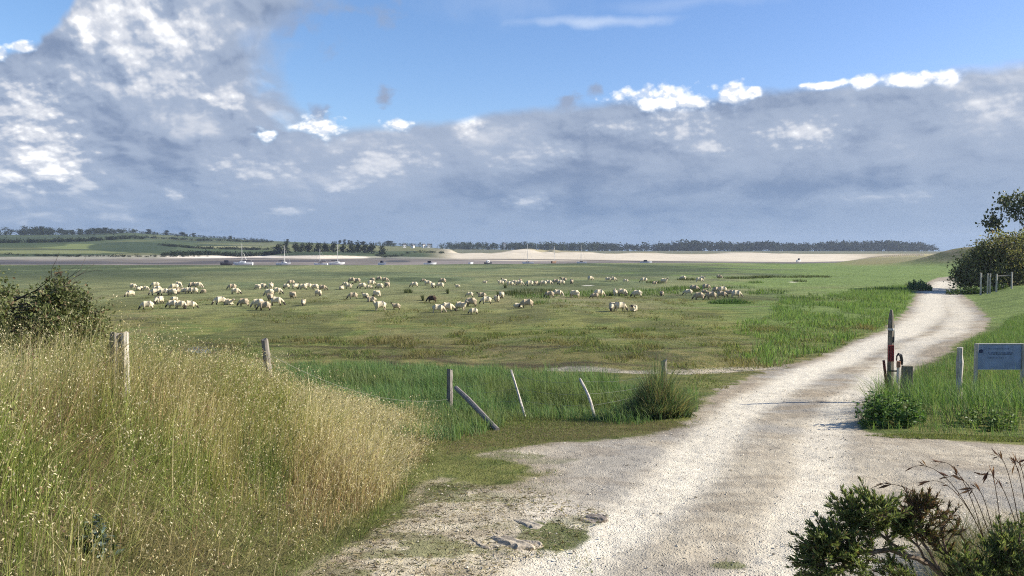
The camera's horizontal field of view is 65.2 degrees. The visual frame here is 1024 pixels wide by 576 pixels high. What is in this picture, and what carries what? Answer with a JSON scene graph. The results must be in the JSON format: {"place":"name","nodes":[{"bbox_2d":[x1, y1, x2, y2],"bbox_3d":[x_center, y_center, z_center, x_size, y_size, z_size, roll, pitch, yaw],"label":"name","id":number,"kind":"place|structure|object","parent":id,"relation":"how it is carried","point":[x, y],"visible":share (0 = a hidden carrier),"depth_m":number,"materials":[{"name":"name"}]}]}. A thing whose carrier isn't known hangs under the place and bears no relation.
{"place":"outdoors","nodes":[
{"label":"outdoors","id":0,"kind":"place"},
{"bbox_2d":[0,233,438,259],"bbox_3d":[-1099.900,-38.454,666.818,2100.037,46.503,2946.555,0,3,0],"label":"hills","id":1,"kind":"structure","parent":0,"point":[147,246],"depth_m":714.86,"materials":[{"name":"plant"}]},
{"bbox_2d":[0,234,145,242],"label":"hedge","id":2,"kind":"object","parent":1,"relation":"on","point":[63,239],"visible":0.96,"depth_m":831.45,"materials":[{"name":"plant"}]},
{"bbox_2d":[4,253,207,256],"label":"hedge","id":3,"kind":"object","parent":1,"relation":"on","point":[112,255],"visible":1,"depth_m":562.15,"materials":[{"name":"plant"}]},
{"bbox_2d":[0,225,267,240],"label":"crest wood","id":4,"kind":"object","parent":1,"relation":"on","point":[36,230],"visible":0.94,"depth_m":1240.14,"materials":[{"name":"plant"}]},
{"bbox_2d":[118,234,273,241],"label":"hedge","id":5,"kind":"object","parent":1,"relation":"on","point":[200,239],"visible":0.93,"depth_m":1078.36,"materials":[{"name":"plant"}]},
{"bbox_2d":[158,242,281,249],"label":"hedge","id":6,"kind":"object","parent":1,"relation":"on","point":[212,247],"visible":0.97,"depth_m":782.71,"materials":[{"name":"plant"}]},
{"bbox_2d":[160,249,283,256],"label":"hedge","id":7,"kind":"object","parent":1,"relation":"on","point":[240,254],"visible":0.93,"depth_m":662.78,"materials":[{"name":"plant"}]},
{"bbox_2d":[282,240,291,252],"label":"pine tree","id":8,"kind":"object","parent":1,"relation":"on","point":[286,249],"visible":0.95,"depth_m":680.35,"materials":[{"name":"plant"}]},
{"bbox_2d":[292,242,300,251],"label":"pine tree","id":9,"kind":"object","parent":1,"relation":"on","point":[295,247],"visible":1,"depth_m":687.06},
{"bbox_2d":[303,241,313,251],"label":"pine tree","id":10,"kind":"object","parent":1,"relation":"on","point":[308,248],"visible":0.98,"depth_m":681.22,"materials":[{"name":"plant"}]},
{"bbox_2d":[312,243,323,251],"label":"pine tree","id":11,"kind":"object","parent":1,"relation":"on","point":[318,248],"visible":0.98,"depth_m":675.93,"materials":[{"name":"plant"}]},
{"bbox_2d":[321,243,329,251],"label":"pine tree","id":12,"kind":"object","parent":1,"relation":"on","point":[325,247],"visible":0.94,"depth_m":692.18,"materials":[{"name":"plant"}]},
{"bbox_2d":[329,241,336,251],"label":"pine tree","id":13,"kind":"object","parent":1,"relation":"on","point":[332,247],"visible":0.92,"depth_m":694.40,"materials":[{"name":"plant"}]},
{"bbox_2d":[345,242,358,252],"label":"pine tree","id":14,"kind":"object","parent":1,"relation":"on","point":[350,246],"visible":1,"depth_m":687.86,"materials":[{"name":"plant"}]},
{"bbox_2d":[355,240,363,252],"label":"pine tree","id":15,"kind":"object","parent":1,"relation":"on","point":[357,250],"visible":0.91,"depth_m":695.37,"materials":[{"name":"plant"}]},
{"bbox_2d":[360,243,367,252],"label":"pine tree","id":16,"kind":"object","parent":1,"relation":"on","point":[364,248],"visible":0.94,"depth_m":699.98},
{"bbox_2d":[365,241,377,253],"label":"pine tree","id":17,"kind":"object","parent":1,"relation":"on","point":[371,247],"visible":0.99,"depth_m":693.29,"materials":[{"name":"plant"}]},
{"bbox_2d":[378,244,387,254],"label":"pine tree","id":18,"kind":"object","parent":1,"relation":"on","point":[382,250],"visible":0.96,"depth_m":688.47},
{"bbox_2d":[375,250,444,256],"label":"hedge","id":19,"kind":"object","parent":1,"relation":"on","point":[395,255],"visible":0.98,"depth_m":664.96,"materials":[{"name":"plant"}]},
{"bbox_2d":[376,241,459,249],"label":"wood","id":20,"kind":"object","parent":1,"relation":"on","point":[440,245],"visible":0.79,"depth_m":1316.73,"materials":[{"name":"green plant"}]},
{"bbox_2d":[0,258,843,264],"bbox_3d":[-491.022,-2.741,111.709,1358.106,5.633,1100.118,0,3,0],"label":"mudflat","id":21,"kind":"structure","parent":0,"point":[256,261],"depth_m":429.93,"materials":[{"name":"soil"}]},
{"bbox_2d":[220,260,232,264],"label":"dark boat","id":22,"kind":"object","parent":21,"relation":"on","point":[226,262],"visible":0.81,"depth_m":309.16,"materials":[{"name":"grey fabric"}]},
{"bbox_2d":[233,251,252,264],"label":"sailing yacht","id":23,"kind":"object","parent":21,"relation":"on","point":[242,262],"visible":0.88,"depth_m":299.17,"materials":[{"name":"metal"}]},
{"bbox_2d":[276,252,290,264],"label":"sailing yacht","id":24,"kind":"object","parent":21,"relation":"on","point":[284,263],"visible":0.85,"depth_m":305.31,"materials":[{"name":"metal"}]},
{"bbox_2d":[329,244,344,264],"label":"sailing yacht","id":25,"kind":"object","parent":21,"relation":"on","point":[338,263],"visible":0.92,"depth_m":309.44,"materials":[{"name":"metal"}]},
{"bbox_2d":[522,244,533,263],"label":"sailing yacht","id":26,"kind":"object","parent":21,"relation":"on","point":[527,262],"visible":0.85,"depth_m":329.49,"materials":[{"name":"plastic"}]},
{"bbox_2d":[0,254,1023,575],"bbox_3d":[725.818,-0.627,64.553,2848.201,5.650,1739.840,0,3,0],"label":"ground","id":27,"kind":"structure","parent":0,"point":[112,282],"depth_m":47.81,"materials":[{"name":"plant"}]},
{"bbox_2d":[0,253,120,370],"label":"hawthorn bush","id":28,"kind":"object","parent":27,"relation":"on","point":[57,291],"visible":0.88,"depth_m":9.23,"materials":[{"name":"green plant"}]},
{"bbox_2d":[77,513,123,557],"bbox_3d":[-2.464,1.494,4.784,0.212,0.292,0.217,1,3,29],"label":"thistle","id":29,"kind":"object","parent":27,"relation":"on","point":[96,536],"visible":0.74,"depth_m":4.77,"materials":[{"name":"green plant"}]},
{"bbox_2d":[109,331,129,412],"bbox_3d":[-3.695,0.799,7.544,0.180,0.791,0.116,0,3,0],"label":"split post","id":30,"kind":"object","parent":27,"relation":"on","point":[120,341],"visible":0.37,"depth_m":7.50,"materials":[{"name":"grey wood"}]},
{"bbox_2d":[124,290,134,296],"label":"sheep","id":31,"kind":"object","parent":27,"relation":"on","point":[130,292],"visible":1,"depth_m":81.74},
{"bbox_2d":[138,301,153,309],"bbox_3d":[-29.125,1.371,63.666,1.185,0.722,0.503,-1,3,-16],"label":"sheep","id":32,"kind":"object","parent":27,"relation":"on","point":[144,304],"visible":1,"depth_m":63.50},
{"bbox_2d":[148,288,159,294],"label":"sheep","id":33,"kind":"object","parent":27,"relation":"on","point":[156,290],"visible":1,"depth_m":85.06},
{"bbox_2d":[153,296,163,303],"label":"sheep","id":34,"kind":"object","parent":27,"relation":"on","point":[157,299],"visible":0.97,"depth_m":70.49},
{"bbox_2d":[157,288,168,294],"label":"sheep","id":35,"kind":"object","parent":27,"relation":"on","point":[162,290],"visible":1,"depth_m":85.14},
{"bbox_2d":[165,300,176,307],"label":"sheep","id":36,"kind":"object","parent":27,"relation":"on","point":[170,303],"visible":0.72,"depth_m":65.38},
{"bbox_2d":[175,300,186,308],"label":"sheep","id":37,"kind":"object","parent":27,"relation":"on","point":[183,304],"visible":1,"depth_m":64.56},
{"bbox_2d":[186,300,198,308],"bbox_3d":[-26.079,1.353,65.057,1.138,0.694,0.492,-1,3,-22],"label":"sheep","id":38,"kind":"object","parent":27,"relation":"on","point":[191,303],"visible":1,"depth_m":64.86},
{"bbox_2d":[188,346,227,352],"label":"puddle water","id":39,"kind":"structure","parent":27,"relation":"on","point":[202,349],"depth_m":37.83,"materials":[{"name":"grey liquid"}]},
{"bbox_2d":[211,296,225,304],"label":"sheep","id":40,"kind":"object","parent":27,"relation":"on","point":[219,299],"visible":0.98,"depth_m":69.72},
{"bbox_2d":[0,288,457,575],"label":"tall dry grass","id":41,"kind":"structure","parent":27,"relation":"on","point":[240,385],"depth_m":6.91,"materials":[{"name":"plant"}]},
{"bbox_2d":[224,299,234,304],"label":"sheep","id":42,"kind":"object","parent":27,"relation":"on","point":[229,301],"visible":0.98,"depth_m":69.96},
{"bbox_2d":[231,288,241,293],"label":"sheep","id":43,"kind":"object","parent":27,"relation":"on","point":[237,290],"visible":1,"depth_m":86.57},
{"bbox_2d":[236,298,248,305],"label":"sheep","id":44,"kind":"object","parent":27,"relation":"on","point":[243,301],"visible":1,"depth_m":67.36},
{"bbox_2d":[250,299,262,307],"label":"sheep","id":45,"kind":"object","parent":27,"relation":"on","point":[255,302],"visible":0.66,"depth_m":65.39},
{"bbox_2d":[255,301,270,310],"bbox_3d":[-19.643,1.410,63.185,1.217,0.742,0.545,0,3,-5],"label":"sheep","id":46,"kind":"object","parent":27,"relation":"on","point":[265,304],"visible":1,"depth_m":63.02},
{"bbox_2d":[261,338,271,371],"bbox_3d":[-3.989,1.303,13.071,0.129,0.977,0.135,-6,3,0],"label":"fence post","id":47,"kind":"object","parent":27,"relation":"on","point":[265,344],"visible":0.43,"depth_m":13.01,"materials":[{"name":"grey wood"}]},
{"bbox_2d":[263,289,273,295],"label":"sheep","id":48,"kind":"object","parent":27,"relation":"on","point":[269,291],"visible":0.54,"depth_m":83.69},
{"bbox_2d":[267,293,273,300],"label":"sheep","id":49,"kind":"object","parent":27,"relation":"on","point":[270,296],"visible":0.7,"depth_m":74.90},
{"bbox_2d":[271,297,285,305],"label":"sheep","id":50,"kind":"object","parent":27,"relation":"on","point":[279,300],"visible":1,"depth_m":68.40},
{"bbox_2d":[273,287,283,294],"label":"sheep","id":51,"kind":"object","parent":27,"relation":"on","point":[278,290],"visible":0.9,"depth_m":86.55},
{"bbox_2d":[289,291,295,298],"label":"sheep","id":52,"kind":"object","parent":27,"relation":"on","point":[292,294],"visible":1,"depth_m":79.02},
{"bbox_2d":[346,292,357,298],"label":"sheep","id":53,"kind":"object","parent":27,"relation":"on","point":[352,294],"visible":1,"depth_m":78.04},
{"bbox_2d":[372,290,380,296],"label":"sheep","id":54,"kind":"object","parent":27,"relation":"on","point":[376,293],"visible":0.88,"depth_m":80.05},
{"bbox_2d":[371,300,385,310],"bbox_3d":[-10.507,1.337,62.968,1.269,0.882,0.554,-1,3,-26],"label":"sheep","id":55,"kind":"object","parent":27,"relation":"on","point":[379,304],"visible":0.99,"depth_m":62.78},
{"bbox_2d":[391,302,400,309],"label":"sheep","id":56,"kind":"object","parent":27,"relation":"on","point":[395,305],"visible":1,"depth_m":63.77},
{"bbox_2d":[425,295,436,301],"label":"sheep","id":57,"kind":"object","parent":27,"relation":"on","point":[431,297],"visible":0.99,"depth_m":73.33},
{"bbox_2d":[432,304,446,312],"bbox_3d":[-5.479,1.543,60.322,1.105,0.673,0.492,0,3,-8],"label":"sheep","id":58,"kind":"object","parent":27,"relation":"on","point":[440,307],"visible":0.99,"depth_m":60.13},
{"bbox_2d":[442,302,456,311],"bbox_3d":[-4.846,1.472,61.211,1.232,0.751,0.529,0,3,-4],"label":"sheep","id":59,"kind":"object","parent":27,"relation":"on","point":[450,306],"visible":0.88,"depth_m":61.02},
{"bbox_2d":[447,369,452,411],"bbox_3d":[-1.409,2.399,18.127,0.146,1.162,0.147,0,3,0],"label":"fence post","id":60,"kind":"object","parent":27,"relation":"on","point":[449,385],"visible":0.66,"depth_m":18.06,"materials":[{"name":"grey wood"}]},
{"bbox_2d":[452,387,640,394],"bbox_3d":[1.004,2.262,17.399,4.833,0.272,1.445,0,3,0],"label":"fence wire","id":61,"kind":"object","parent":60,"relation":"attached to","point":[562,394],"visible":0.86,"depth_m":17.04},
{"bbox_2d":[468,376,646,386],"bbox_3d":[1.004,2.070,17.671,4.832,0.382,0.884,0,3,0],"label":"fence wire","id":62,"kind":"object","parent":60,"relation":"attached to","point":[558,382],"visible":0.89,"depth_m":17.52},
{"bbox_2d":[310,479,608,575],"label":"straw litter","id":63,"kind":"object","parent":27,"relation":"on","point":[449,516],"visible":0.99,"depth_m":6.92,"materials":[{"name":"beige plant"}]},
{"bbox_2d":[455,301,467,309],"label":"sheep","id":64,"kind":"object","parent":27,"relation":"on","point":[462,305],"visible":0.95,"depth_m":62.61},
{"bbox_2d":[465,297,476,305],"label":"sheep","id":65,"kind":"object","parent":27,"relation":"on","point":[472,300],"visible":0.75,"depth_m":67.83},
{"bbox_2d":[468,308,477,314],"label":"sheep","id":66,"kind":"object","parent":27,"relation":"on","point":[472,310],"visible":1,"depth_m":59.01},
{"bbox_2d":[454,386,499,429],"bbox_3d":[-0.745,2.370,15.951,0.113,0.290,3.488,-1,3,-16],"label":"brace pole","id":67,"kind":"object","parent":27,"relation":"on","point":[469,401],"visible":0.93,"depth_m":15.88,"materials":[{"name":"grey wood"}]},
{"bbox_2d":[263,357,701,442],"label":"lush green grass","id":68,"kind":"structure","parent":27,"relation":"on","point":[431,380],"depth_m":20.04,"materials":[{"name":"plant"}]},
{"bbox_2d":[479,296,491,303],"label":"sheep","id":69,"kind":"object","parent":27,"relation":"on","point":[486,299],"visible":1,"depth_m":70.71},
{"bbox_2d":[510,370,525,416],"bbox_3d":[0.148,2.305,17.093,0.054,0.951,1.325,-1,3,-15],"label":"fence stake","id":70,"kind":"object","parent":27,"relation":"on","point":[517,391],"visible":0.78,"depth_m":17.16,"materials":[{"name":"grey wood"}]},
{"bbox_2d":[518,299,532,307],"bbox_3d":[1.106,1.239,64.141,1.230,0.750,0.557,0,3,1],"label":"sheep","id":71,"kind":"object","parent":27,"relation":"on","point":[524,302],"visible":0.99,"depth_m":63.93},
{"bbox_2d":[544,291,553,296],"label":"sheep","id":72,"kind":"object","parent":27,"relation":"on","point":[549,293],"visible":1,"depth_m":77.90},
{"bbox_2d":[553,289,563,296],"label":"sheep","id":73,"kind":"object","parent":27,"relation":"on","point":[557,292],"visible":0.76,"depth_m":79.86},
{"bbox_2d":[570,290,579,297],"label":"sheep","id":74,"kind":"object","parent":27,"relation":"on","point":[574,292],"visible":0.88,"depth_m":78.60},
{"bbox_2d":[579,378,594,414],"bbox_3d":[1.584,2.315,16.521,0.119,0.682,1.633,0,3,-6],"label":"fence stake","id":75,"kind":"object","parent":27,"relation":"on","point":[586,392],"visible":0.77,"depth_m":16.66,"materials":[{"name":"grey wood"}]},
{"bbox_2d":[594,289,605,295],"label":"sheep","id":76,"kind":"object","parent":27,"relation":"on","point":[599,291],"visible":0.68,"depth_m":80.44},
{"bbox_2d":[609,302,615,310],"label":"sheep","id":77,"kind":"object","parent":27,"relation":"on","point":[611,305],"visible":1,"depth_m":58.76},
{"bbox_2d":[614,302,627,310],"bbox_3d":[8.076,1.363,59.120,1.179,0.718,0.541,-1,3,-26],"label":"sheep","id":78,"kind":"object","parent":27,"relation":"on","point":[621,305],"visible":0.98,"depth_m":58.88},
{"bbox_2d":[618,289,627,295],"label":"sheep","id":79,"kind":"object","parent":27,"relation":"on","point":[623,291],"visible":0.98,"depth_m":81.95},
{"bbox_2d":[630,305,637,311],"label":"sheep","id":80,"kind":"object","parent":27,"relation":"on","point":[634,308],"visible":0.99,"depth_m":58.97},
{"bbox_2d":[630,290,641,296],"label":"sheep","id":81,"kind":"object","parent":27,"relation":"on","point":[636,292],"visible":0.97,"depth_m":79.74},
{"bbox_2d":[612,348,710,419],"bbox_3d":[2.921,1.787,15.505,2.164,1.575,2.297,0,3,0],"label":"grass tuft","id":82,"kind":"object","parent":27,"relation":"on","point":[658,392],"visible":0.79,"depth_m":15.23,"materials":[{"name":"green plant"}]},
{"bbox_2d":[661,359,666,373],"bbox_3d":[3.418,2.117,18.017,0.155,1.058,0.161,0,3,0],"label":"fence post","id":83,"kind":"object","parent":27,"relation":"on","point":[664,364],"visible":0.13,"depth_m":17.94,"materials":[{"name":"grey wood"}]},
{"bbox_2d":[404,274,925,340],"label":"marsh rushes","id":84,"kind":"object","parent":27,"relation":"on","point":[543,291],"visible":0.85,"depth_m":86.56,"materials":[{"name":"green plant"}]},
{"bbox_2d":[692,292,704,299],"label":"sheep","id":85,"kind":"object","parent":27,"relation":"on","point":[696,295],"visible":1,"depth_m":74.25},
{"bbox_2d":[704,292,716,298],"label":"sheep","id":86,"kind":"object","parent":27,"relation":"on","point":[711,294],"visible":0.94,"depth_m":75.51},
{"bbox_2d":[716,286,726,292],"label":"sheep","id":87,"kind":"object","parent":27,"relation":"on","point":[722,288],"visible":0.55,"depth_m":88.01},
{"bbox_2d":[717,291,727,297],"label":"sheep","id":88,"kind":"object","parent":27,"relation":"on","point":[722,293],"visible":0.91,"depth_m":79.11},
{"bbox_2d":[707,296,751,303],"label":"rush clump","id":89,"kind":"object","parent":27,"relation":"on","point":[729,301],"visible":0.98,"depth_m":69.31,"materials":[{"name":"green plant"}]},
{"bbox_2d":[731,290,742,297],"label":"sheep","id":90,"kind":"object","parent":27,"relation":"on","point":[736,292],"visible":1,"depth_m":79.01},
{"bbox_2d":[852,389,926,427],"bbox_3d":[6.572,2.071,13.905,1.224,0.659,0.922,0,3,0],"label":"nettle clump","id":91,"kind":"object","parent":27,"relation":"on","point":[897,414],"visible":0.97,"depth_m":13.80,"materials":[{"name":"green plant"}]},
{"bbox_2d":[882,310,896,394],"bbox_3d":[8.334,1.548,17.669,0.341,2.144,0.178,0,3,0],"label":"post","id":92,"kind":"object","parent":27,"relation":"on","point":[891,345],"visible":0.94,"depth_m":17.62,"materials":[{"name":"brown wood"}]},
{"bbox_2d":[896,353,902,394],"bbox_3d":[8.523,1.992,17.598,0.158,1.141,0.091,0,3,0],"label":"latch post","id":93,"kind":"object","parent":27,"relation":"on","point":[900,362],"visible":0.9,"depth_m":17.58,"materials":[{"name":"black metal"}]},
{"bbox_2d":[901,365,912,398],"bbox_3d":[8.645,2.152,17.510,0.225,0.912,0.099,0,3,0],"label":"board post","id":94,"kind":"object","parent":27,"relation":"on","point":[907,370],"visible":0.48,"depth_m":17.46,"materials":[{"name":"grey wood"}]},
{"bbox_2d":[906,279,932,290],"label":"marsh bush","id":95,"kind":"object","parent":27,"relation":"on","point":[921,286],"visible":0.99,"depth_m":93.57,"materials":[{"name":"green plant"}]},
{"bbox_2d":[846,311,1023,437],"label":"verge grass","id":96,"kind":"structure","parent":27,"relation":"on","point":[1003,395],"depth_m":15.83,"materials":[{"name":"plant"}]},
{"bbox_2d":[955,346,963,402],"bbox_3d":[9.505,1.902,17.004,0.150,1.318,0.146,-2,3,-34],"label":"round post","id":97,"kind":"object","parent":27,"relation":"on","point":[959,365],"visible":0.62,"depth_m":16.95,"materials":[{"name":"grey wood"}]},
{"bbox_2d":[946,283,1008,294],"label":"bramble clump","id":98,"kind":"object","parent":27,"relation":"on","point":[968,290],"visible":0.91,"depth_m":84.92,"materials":[{"name":"green plant"}]},
{"bbox_2d":[979,273,981,294],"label":"fence post","id":99,"kind":"object","parent":27,"relation":"on","point":[980,284],"visible":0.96,"depth_m":82.01,"materials":[{"name":"grey wood"}]},
{"bbox_2d":[943,226,1023,290],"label":"evergreen bush","id":100,"kind":"object","parent":27,"relation":"on","point":[995,256],"visible":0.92,"depth_m":88.81,"materials":[{"name":"green plant"}]},
{"bbox_2d":[953,404,1017,431],"bbox_3d":[8.182,2.221,13.728,1.003,0.395,0.844,0,3,0],"label":"weed clump","id":101,"kind":"object","parent":27,"relation":"on","point":[994,421],"visible":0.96,"depth_m":13.70,"materials":[{"name":"green plant"}]},
{"bbox_2d":[973,343,1023,386],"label":"information sign","id":102,"kind":"object","parent":27,"relation":"on","point":[997,356],"visible":0.98,"depth_m":20.09,"materials":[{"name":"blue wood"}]},
{"bbox_2d":[975,187,1023,236],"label":"poplar tree","id":103,"kind":"object","parent":27,"relation":"on","point":[1005,202],"visible":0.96,"depth_m":97.04,"materials":[{"name":"green plant"}]},
{"bbox_2d":[0,0,1023,250],"label":"sky","id":104,"kind":"structure","parent":0,"point":[434,122],"materials":[{"name":"blue"}]},
{"bbox_2d":[296,277,1023,575],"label":"gravel track","id":105,"kind":"structure","parent":0,"point":[935,322],"depth_m":9.12,"materials":[{"name":"gravel"}]},
{"bbox_2d":[470,536,542,550],"bbox_3d":[-0.082,2.176,6.539,0.666,0.230,0.382,1,3,16],"label":"flat stone","id":106,"kind":"object","parent":105,"relation":"on","point":[517,544],"visible":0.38,"depth_m":6.51,"materials":[{"name":"stone"}]},
{"bbox_2d":[514,519,545,528],"bbox_3d":[0.062,2.168,7.138,0.515,0.172,0.316,1,3,11],"label":"flat stone","id":107,"kind":"object","parent":105,"relation":"on","point":[527,523],"visible":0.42,"depth_m":7.11,"materials":[{"name":"stone"}]},
{"bbox_2d":[580,514,608,522],"bbox_3d":[0.748,2.163,7.377,0.295,0.119,0.262,-1,3,-11],"label":"flat stone","id":108,"kind":"object","parent":105,"relation":"on","point":[602,517],"visible":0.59,"depth_m":7.35,"materials":[{"name":"stone"}]},
{"bbox_2d":[783,475,1023,575],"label":"gorse shrub","id":109,"kind":"object","parent":105,"relation":"on","point":[822,546],"visible":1,"depth_m":3.88,"materials":[{"name":"green plant"}]},
{"bbox_2d":[439,248,942,261],"bbox_3d":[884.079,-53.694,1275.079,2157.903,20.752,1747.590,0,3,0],"label":"beach","id":110,"kind":"structure","parent":0,"point":[654,256],"depth_m":613.38,"materials":[{"name":"sand"}]},
{"bbox_2d":[443,241,598,250],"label":"wood","id":111,"kind":"object","parent":110,"relation":"on","point":[543,246],"visible":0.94,"depth_m":1419.47,"materials":[{"name":"green plant"}]},
{"bbox_2d":[595,239,940,250],"bbox_3d":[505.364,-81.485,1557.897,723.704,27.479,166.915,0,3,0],"label":"wood","id":112,"kind":"object","parent":110,"relation":"on","point":[876,245],"visible":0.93,"depth_m":1514.60,"materials":[{"name":"green plant"}]},
{"bbox_2d":[718,283,913,366],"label":"trackside grass","id":113,"kind":"structure","parent":0,"point":[878,301],"depth_m":49.10,"materials":[{"name":"plant"}]},
{"bbox_2d":[915,247,974,261],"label":"dune","id":114,"kind":"structure","parent":0,"point":[945,256],"depth_m":257.36,"materials":[{"name":"plant"}]},
{"bbox_2d":[872,448,1023,575],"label":"wiry grass","id":115,"kind":"structure","parent":0,"point":[959,541],"depth_m":5.22,"materials":[{"name":"plant"}]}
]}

